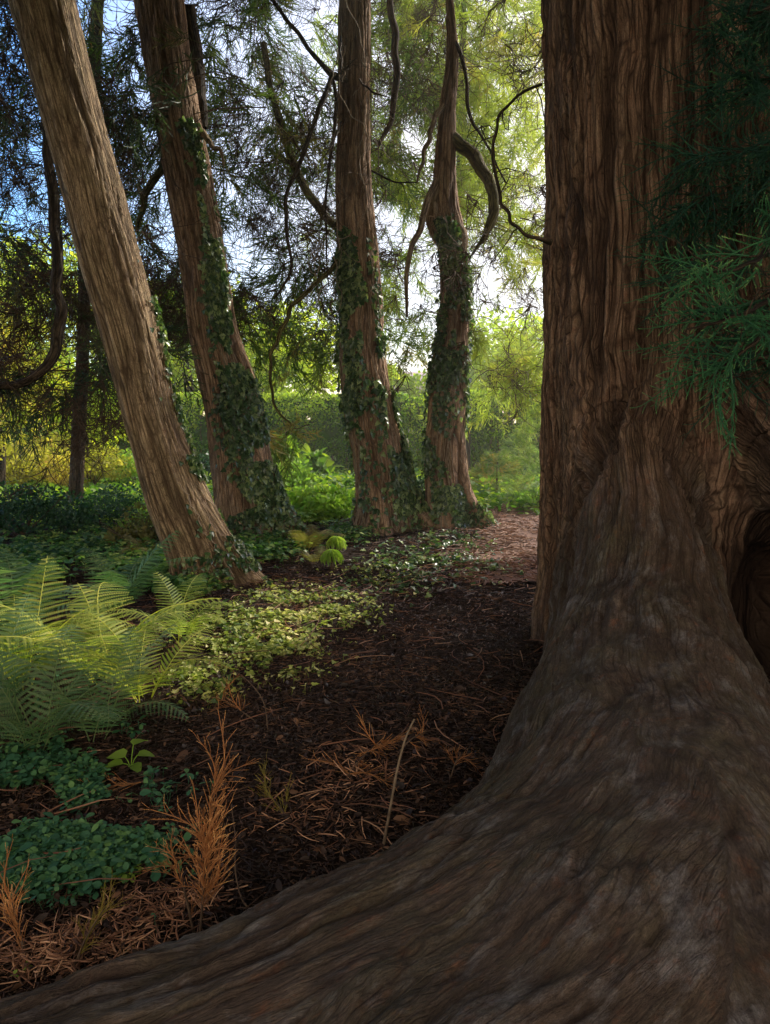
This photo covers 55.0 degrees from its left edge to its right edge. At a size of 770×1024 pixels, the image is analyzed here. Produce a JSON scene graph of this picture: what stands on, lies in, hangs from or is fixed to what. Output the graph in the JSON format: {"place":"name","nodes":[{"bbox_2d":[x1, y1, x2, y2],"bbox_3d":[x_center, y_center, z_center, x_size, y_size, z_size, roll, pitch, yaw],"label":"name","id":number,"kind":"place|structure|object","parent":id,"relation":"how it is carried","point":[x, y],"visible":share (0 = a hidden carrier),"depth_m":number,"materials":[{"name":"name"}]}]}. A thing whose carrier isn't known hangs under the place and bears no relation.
{"place":"outdoors","nodes":[
{"label":"outdoors","id":0,"kind":"place"},
{"bbox_2d":[118,534,159,553],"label":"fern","id":1,"kind":"object","parent":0,"point":[136,546],"visible":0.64,"depth_m":8.05,"materials":[{"name":"green plant"}]},
{"bbox_2d":[0,0,545,422],"label":"sky","id":2,"kind":"structure","parent":0,"point":[416,298],"materials":[{"name":"white"}]},
{"bbox_2d":[296,545,326,563],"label":"fern","id":3,"kind":"object","parent":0,"point":[310,558],"visible":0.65,"depth_m":7.90,"materials":[{"name":"green plant"}]},
{"bbox_2d":[0,423,769,998],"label":"ground","id":4,"kind":"structure","parent":0,"point":[364,847],"depth_m":3.43,"materials":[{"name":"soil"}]},
{"bbox_2d":[0,834,31,956],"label":"dead branch","id":5,"kind":"object","parent":4,"relation":"on","point":[13,919],"visible":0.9,"depth_m":2.15,"materials":[{"name":"orange plant"}]},
{"bbox_2d":[0,301,69,488],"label":"broadleaf tree","id":6,"kind":"object","parent":4,"relation":"on","point":[4,447],"visible":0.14,"depth_m":14.79,"materials":[{"name":"green plant"}]},
{"bbox_2d":[0,221,70,355],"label":"broadleaf tree","id":7,"kind":"object","parent":4,"relation":"on","point":[7,243],"visible":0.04,"depth_m":23.96,"materials":[{"name":"green plant"}]},
{"bbox_2d":[5,430,70,484],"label":"golden shrub","id":8,"kind":"object","parent":4,"relation":"on","point":[13,468],"visible":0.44,"depth_m":16.14,"materials":[{"name":"yellow plant"}]},
{"bbox_2d":[0,0,103,503],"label":"background conifer","id":9,"kind":"object","parent":4,"relation":"on","point":[56,331],"visible":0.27,"depth_m":7.83,"materials":[{"name":"brown plant"}]},
{"bbox_2d":[0,593,104,710],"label":"fern","id":10,"kind":"object","parent":4,"relation":"on","point":[19,639],"visible":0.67,"depth_m":3.92,"materials":[{"name":"green plant"}]},
{"bbox_2d":[0,548,109,644],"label":"fern","id":11,"kind":"object","parent":4,"relation":"on","point":[19,584],"visible":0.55,"depth_m":5.06,"materials":[{"name":"green plant"}]},
{"bbox_2d":[0,480,112,535],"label":"dark shrub","id":12,"kind":"object","parent":4,"relation":"on","point":[25,510],"visible":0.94,"depth_m":9.51,"materials":[{"name":"green plant"}]},
{"bbox_2d":[0,556,131,687],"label":"fern","id":13,"kind":"object","parent":4,"relation":"on","point":[45,609],"visible":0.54,"depth_m":4.46,"materials":[{"name":"green plant"}]},
{"bbox_2d":[0,625,144,752],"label":"fern","id":14,"kind":"object","parent":4,"relation":"on","point":[20,716],"visible":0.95,"depth_m":3.50,"materials":[{"name":"green plant"}]},
{"bbox_2d":[0,231,148,388],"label":"broadleaf tree","id":15,"kind":"object","parent":4,"relation":"on","point":[72,254],"visible":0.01,"depth_m":26.29,"materials":[{"name":"green plant"}]},
{"bbox_2d":[11,864,142,977],"bbox_3d":[-0.957,1.221,2.288,0.153,0.053,0.599,3,8,21],"label":"seedling patch","id":16,"kind":"object","parent":4,"relation":"on","point":[124,875],"visible":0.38,"depth_m":2.43,"materials":[{"name":"green plant"}]},
{"bbox_2d":[23,443,136,485],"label":"golden shrub","id":17,"kind":"object","parent":4,"relation":"on","point":[107,462],"visible":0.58,"depth_m":15.81,"materials":[{"name":"yellow plant"}]},
{"bbox_2d":[0,339,183,456],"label":"broadleaf tree","id":18,"kind":"object","parent":4,"relation":"on","point":[69,367],"visible":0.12,"depth_m":17.82,"materials":[{"name":"green plant"}]},
{"bbox_2d":[0,622,188,741],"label":"fern","id":19,"kind":"object","parent":4,"relation":"on","point":[103,719],"visible":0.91,"depth_m":3.53,"materials":[{"name":"green plant"}]},
{"bbox_2d":[56,481,146,527],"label":"dark shrub","id":20,"kind":"object","parent":4,"relation":"on","point":[120,504],"visible":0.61,"depth_m":10.28,"materials":[{"name":"green plant"}]},
{"bbox_2d":[70,870,135,973],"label":"dead branch","id":21,"kind":"object","parent":4,"relation":"on","point":[101,911],"visible":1,"depth_m":2.07,"materials":[{"name":"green plant"}]},
{"bbox_2d":[0,673,213,932],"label":"ground cover","id":22,"kind":"object","parent":4,"relation":"on","point":[100,851],"visible":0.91,"depth_m":2.59,"materials":[{"name":"green plant"}]},
{"bbox_2d":[0,582,221,683],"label":"fern","id":23,"kind":"object","parent":4,"relation":"on","point":[101,641],"visible":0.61,"depth_m":4.37,"materials":[{"name":"green plant"}]},
{"bbox_2d":[39,531,196,619],"bbox_3d":[-2.143,0.493,5.683,1.121,0.653,1.119,-5,8,-33],"label":"fern","id":24,"kind":"object","parent":4,"relation":"on","point":[149,559],"visible":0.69,"depth_m":5.75,"materials":[{"name":"green plant"}]},
{"bbox_2d":[79,772,163,792],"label":"dead branch","id":25,"kind":"object","parent":4,"relation":"on","point":[131,784],"visible":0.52,"depth_m":2.96,"materials":[{"name":"brown plant"}]},
{"bbox_2d":[106,447,137,482],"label":"golden shrub","id":26,"kind":"object","parent":4,"relation":"on","point":[129,465],"visible":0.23,"depth_m":16.24,"materials":[{"name":"green plant"}]},
{"bbox_2d":[0,865,247,987],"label":"rusty litter","id":27,"kind":"object","parent":4,"relation":"on","point":[54,942],"visible":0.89,"depth_m":2.14,"materials":[{"name":"brown plant"}]},
{"bbox_2d":[28,609,228,702],"bbox_3d":[-1.300,0.807,3.934,1.036,0.460,0.916,0,7,0],"label":"fern","id":28,"kind":"object","parent":4,"relation":"on","point":[150,670],"visible":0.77,"depth_m":4.07,"materials":[{"name":"green plant"}]},
{"bbox_2d":[100,501,156,548],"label":"olive bush","id":29,"kind":"object","parent":4,"relation":"on","point":[139,530],"visible":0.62,"depth_m":8.76,"materials":[{"name":"green plant"}]},
{"bbox_2d":[105,739,153,773],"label":"broad leaved weed","id":30,"kind":"object","parent":4,"relation":"on","point":[121,753],"visible":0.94,"depth_m":3.19,"materials":[{"name":"green plant"}]},
{"bbox_2d":[0,0,269,586],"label":"tall conifer","id":31,"kind":"object","parent":4,"relation":"on","point":[72,111],"visible":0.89,"depth_m":7.58,"materials":[{"name":"brown plant"}]},
{"bbox_2d":[137,259,261,583],"bbox_3d":[-1.685,-0.790,6.853,1.071,2.988,0.709,0,7,0],"label":"climbing ivy","id":32,"kind":"object","parent":31,"relation":"attached to","point":[195,463],"visible":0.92,"depth_m":6.83,"materials":[{"name":"green plant"}]},
{"bbox_2d":[112,571,234,641],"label":"fern","id":33,"kind":"object","parent":4,"relation":"on","point":[193,623],"visible":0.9,"depth_m":5.14,"materials":[{"name":"green plant"}]},
{"bbox_2d":[130,826,220,932],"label":"dead branch","id":34,"kind":"object","parent":4,"relation":"on","point":[176,866],"visible":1,"depth_m":2.17,"materials":[{"name":"brown plant"}]},
{"bbox_2d":[10,493,353,530],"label":"lit low plants","id":35,"kind":"object","parent":4,"relation":"on","point":[299,512],"visible":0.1,"depth_m":10.93,"materials":[{"name":"green plant"}]},
{"bbox_2d":[0,500,391,599],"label":"plants","id":36,"kind":"object","parent":4,"relation":"on","point":[34,550],"visible":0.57,"depth_m":8.08,"materials":[{"name":"green plant"}]},
{"bbox_2d":[143,700,260,931],"bbox_3d":[-0.513,0.922,2.226,0.345,0.669,0.341,2,7,18],"label":"dead branch","id":37,"kind":"object","parent":4,"relation":"on","point":[208,886],"visible":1,"depth_m":2.17,"materials":[{"name":"orange plant"}]},
{"bbox_2d":[0,0,407,543],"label":"tall conifer","id":38,"kind":"object","parent":4,"relation":"on","point":[181,195],"visible":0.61,"depth_m":10.02,"materials":[{"name":"green plant"}]},
{"bbox_2d":[174,116,308,541],"bbox_3d":[-1.708,-2.130,9.247,1.532,5.166,1.101,0,7,0],"label":"climbing ivy","id":39,"kind":"object","parent":38,"relation":"attached to","point":[272,506],"visible":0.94,"depth_m":9.06,"materials":[{"name":"green plant"}]},
{"bbox_2d":[199,451,211,482],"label":"dark shrub","id":40,"kind":"object","parent":4,"relation":"on","point":[205,460],"visible":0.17,"depth_m":16.20,"materials":[{"name":"green plant"}]},
{"bbox_2d":[2,390,427,472],"bbox_3d":[-5.709,-2.219,20.826,15.782,2.442,1.191,0,7,0],"label":"clipped hedge","id":41,"kind":"object","parent":4,"relation":"on","point":[325,414],"visible":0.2,"depth_m":20.56,"materials":[{"name":"green plant"}]},
{"bbox_2d":[148,272,294,397],"bbox_3d":[-6.307,-4.939,25.673,6.488,6.729,5.272,-4,8,-31],"label":"broadleaf tree","id":42,"kind":"object","parent":4,"relation":"on","point":[190,372],"visible":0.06,"depth_m":24.46,"materials":[{"name":"green plant"}]},
{"bbox_2d":[203,671,255,720],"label":"dead branch","id":43,"kind":"object","parent":4,"relation":"on","point":[234,706],"visible":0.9,"depth_m":3.76,"materials":[{"name":"brown plant"}]},
{"bbox_2d":[231,805,247,906],"bbox_3d":[-0.454,1.103,2.337,0.035,0.260,0.240,-5,8,-33],"label":"stick","id":44,"kind":"object","parent":4,"relation":"on","point":[245,904],"visible":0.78,"depth_m":2.36,"materials":[{"name":"brown wood"}]},
{"bbox_2d":[234,670,267,729],"bbox_3d":[-0.639,0.907,3.570,0.240,0.250,0.026,6,9,39],"label":"stick","id":45,"kind":"object","parent":4,"relation":"on","point":[261,698],"visible":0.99,"depth_m":3.54,"materials":[{"name":"brown wood"}]},
{"bbox_2d":[64,589,464,853],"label":"rusty litter","id":46,"kind":"object","parent":4,"relation":"on","point":[335,792],"visible":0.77,"depth_m":2.95,"materials":[{"name":"brown plant"}]},
{"bbox_2d":[0,506,538,608],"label":"litter","id":47,"kind":"object","parent":4,"relation":"on","point":[287,565],"visible":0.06,"depth_m":7.46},
{"bbox_2d":[246,750,292,818],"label":"dead branch","id":48,"kind":"object","parent":4,"relation":"on","point":[270,796],"visible":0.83,"depth_m":2.86,"materials":[{"name":"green plant"}]},
{"bbox_2d":[0,467,539,514],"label":"woodland floor plants","id":49,"kind":"object","parent":4,"relation":"on","point":[336,480],"visible":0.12,"depth_m":14.78,"materials":[{"name":"green plant"}]},
{"bbox_2d":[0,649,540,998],"bbox_3d":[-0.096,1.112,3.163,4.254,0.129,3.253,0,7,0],"label":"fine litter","id":50,"kind":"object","parent":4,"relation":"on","point":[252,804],"visible":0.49,"depth_m":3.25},
{"bbox_2d":[0,573,543,982],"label":"long twigs","id":51,"kind":"object","parent":4,"relation":"on","point":[396,810],"visible":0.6,"depth_m":3.69,"materials":[{"name":"brown wood"}]},
{"bbox_2d":[239,298,340,397],"bbox_3d":[-3.577,-4.749,26.829,5.997,6.070,5.405,5,9,35],"label":"broadleaf tree","id":52,"kind":"object","parent":4,"relation":"on","point":[288,382],"visible":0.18,"depth_m":25.47,"materials":[{"name":"green plant"}]},
{"bbox_2d":[270,433,309,474],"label":"hosta","id":53,"kind":"object","parent":4,"relation":"on","point":[302,457],"visible":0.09,"depth_m":17.82,"materials":[{"name":"green plant"}]},
{"bbox_2d":[151,540,440,711],"bbox_3d":[-0.858,0.678,6.490,2.462,0.180,5.428,2,7,14],"label":"ivy carpet","id":54,"kind":"object","parent":4,"relation":"on","point":[274,640],"visible":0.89,"depth_m":5.08,"materials":[{"name":"green plant"}]},
{"bbox_2d":[276,456,319,493],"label":"lime groundcover plant","id":55,"kind":"object","parent":4,"relation":"on","point":[307,478],"visible":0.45,"depth_m":14.87,"materials":[{"name":"green plant"}]},
{"bbox_2d":[279,524,344,551],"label":"fern","id":56,"kind":"object","parent":4,"relation":"on","point":[311,537],"visible":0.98,"depth_m":8.34,"materials":[{"name":"green plant"}]},
{"bbox_2d":[287,484,354,522],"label":"lime groundcover plant","id":57,"kind":"object","parent":4,"relation":"on","point":[325,498],"visible":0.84,"depth_m":11.24,"materials":[{"name":"green plant"}]},
{"bbox_2d":[299,443,343,475],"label":"hosta","id":58,"kind":"object","parent":4,"relation":"on","point":[322,462],"visible":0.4,"depth_m":18.72,"materials":[{"name":"green plant"}]},
{"bbox_2d":[124,526,526,606],"bbox_3d":[-0.370,0.449,8.456,4.567,0.198,5.005,0,7,0],"label":"ivy mat","id":59,"kind":"object","parent":4,"relation":"on","point":[446,559],"visible":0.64,"depth_m":7.84,"materials":[{"name":"green plant"}]},
{"bbox_2d":[320,549,342,569],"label":"rounded tuft","id":60,"kind":"object","parent":4,"relation":"on","point":[329,555],"visible":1,"depth_m":7.58,"materials":[{"name":"green plant"}]},
{"bbox_2d":[326,536,345,549],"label":"rounded tuft","id":61,"kind":"object","parent":4,"relation":"on","point":[339,542],"visible":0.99,"depth_m":8.25,"materials":[{"name":"green plant"}]},
{"bbox_2d":[303,709,415,791],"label":"dead branch","id":62,"kind":"object","parent":4,"relation":"on","point":[383,742],"visible":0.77,"depth_m":3.19,"materials":[{"name":"brown plant"}]},
{"bbox_2d":[246,0,510,535],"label":"tall conifer","id":63,"kind":"object","parent":4,"relation":"on","point":[356,76],"visible":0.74,"depth_m":9.97,"materials":[{"name":"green plant"}]},
{"bbox_2d":[276,0,409,317],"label":"hanging vine","id":64,"kind":"object","parent":63,"relation":"hanging from","point":[369,138],"visible":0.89,"depth_m":9.39,"materials":[{"name":"brown plant"}]},
{"bbox_2d":[331,226,439,534],"bbox_3d":[0.017,-1.723,10.100,1.396,4.111,0.923,-3,7,-20],"label":"climbing ivy","id":65,"kind":"object","parent":63,"relation":"attached to","point":[352,403],"visible":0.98,"depth_m":9.88,"materials":[{"name":"green plant"}]},
{"bbox_2d":[0,0,769,1023],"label":"giant tree","id":66,"kind":"object","parent":4,"relation":"on","point":[592,846],"visible":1,"depth_m":2.82,"materials":[{"name":"brown plant"}]},
{"bbox_2d":[283,0,511,385],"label":"conifer","id":67,"kind":"object","parent":4,"relation":"on","point":[321,40],"visible":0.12,"depth_m":15.16,"materials":[{"name":"green plant"}]},
{"bbox_2d":[381,719,414,849],"bbox_3d":[0.047,0.969,2.644,0.013,0.396,0.238,4,8,30],"label":"stick","id":68,"kind":"object","parent":4,"relation":"on","point":[391,801],"visible":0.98,"depth_m":2.61,"materials":[{"name":"brown wood"}]},
{"bbox_2d":[388,360,427,401],"bbox_3d":[0.588,-3.958,29.018,3.081,3.966,2.375,0,7,0],"label":"broadleaf tree","id":69,"kind":"object","parent":4,"relation":"on","point":[415,381],"visible":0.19,"depth_m":28.43,"materials":[{"name":"green plant"}]},
{"bbox_2d":[397,705,431,754],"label":"dead branch","id":70,"kind":"object","parent":4,"relation":"on","point":[422,732],"visible":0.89,"depth_m":3.32,"materials":[{"name":"brown plant"}]},
{"bbox_2d":[416,475,424,499],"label":"dark shrub","id":71,"kind":"object","parent":4,"relation":"on","point":[421,481],"visible":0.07,"depth_m":10.77,"materials":[{"name":"green plant"}]},
{"bbox_2d":[327,0,545,529],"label":"tall conifer","id":72,"kind":"object","parent":4,"relation":"on","point":[441,198],"visible":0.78,"depth_m":11.69,"materials":[{"name":"green plant"}]},
{"bbox_2d":[418,213,500,529],"bbox_3d":[1.002,-1.845,10.180,1.000,4.272,0.964,-2,7,-19],"label":"climbing ivy","id":73,"kind":"object","parent":72,"relation":"attached to","point":[451,499],"visible":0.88,"depth_m":10.04,"materials":[{"name":"green plant"}]},
{"bbox_2d":[373,0,545,425],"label":"conifer","id":74,"kind":"object","parent":4,"relation":"on","point":[514,150],"visible":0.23,"depth_m":14.26,"materials":[{"name":"green plant"}]},
{"bbox_2d":[439,742,482,776],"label":"dead branch","id":75,"kind":"object","parent":4,"relation":"on","point":[458,759],"visible":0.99,"depth_m":3.10,"materials":[{"name":"brown plant"}]},
{"bbox_2d":[466,404,470,470],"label":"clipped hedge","id":76,"kind":"object","parent":4,"relation":"on","point":[468,448],"visible":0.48,"depth_m":19.48,"materials":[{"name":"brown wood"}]},
{"bbox_2d":[468,449,536,493],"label":"shrub","id":77,"kind":"object","parent":4,"relation":"on","point":[497,457],"visible":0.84,"depth_m":14.80,"materials":[{"name":"green plant"}]},
{"bbox_2d":[468,388,540,470],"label":"clipped hedge","id":78,"kind":"object","parent":4,"relation":"on","point":[482,439],"visible":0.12,"depth_m":19.99,"materials":[{"name":"green plant"}]},
{"bbox_2d":[468,305,543,453],"bbox_3d":[5.040,-5.104,29.462,6.359,6.130,5.222,0,7,0],"label":"broadleaf tree","id":79,"kind":"object","parent":4,"relation":"on","point":[498,330],"visible":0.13,"depth_m":28.36,"materials":[{"name":"green plant"}]},
{"bbox_2d":[485,460,537,478],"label":"dark shrub","id":80,"kind":"object","parent":4,"relation":"on","point":[525,467],"visible":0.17,"depth_m":17.49,"materials":[{"name":"green plant"}]},
{"bbox_2d":[487,379,541,502],"bbox_3d":[2.776,-1.241,12.859,1.738,2.308,1.860,3,8,26],"label":"young conifer","id":81,"kind":"object","parent":4,"relation":"on","point":[526,461],"visible":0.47,"depth_m":12.87,"materials":[{"name":"green plant"}]},
{"bbox_2d":[491,430,539,474],"bbox_3d":[3.245,-1.409,18.322,1.669,1.344,1.700,0,7,0],"label":"young conifer","id":82,"kind":"object","parent":4,"relation":"on","point":[514,450],"visible":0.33,"depth_m":18.17,"materials":[{"name":"green plant"}]},
{"bbox_2d":[509,489,539,507],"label":"lime groundcover plant","id":83,"kind":"object","parent":4,"relation":"on","point":[532,499],"visible":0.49,"depth_m":12.42,"materials":[{"name":"green plant"}]},
{"bbox_2d":[402,372,465,446],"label":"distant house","id":84,"kind":"structure","parent":0,"point":[421,373],"depth_m":40.92,"materials":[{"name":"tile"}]},
{"bbox_2d":[363,482,539,593],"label":"path","id":85,"kind":"structure","parent":0,"point":[520,524],"depth_m":8.41,"materials":[{"name":"brown soil"}]}
]}

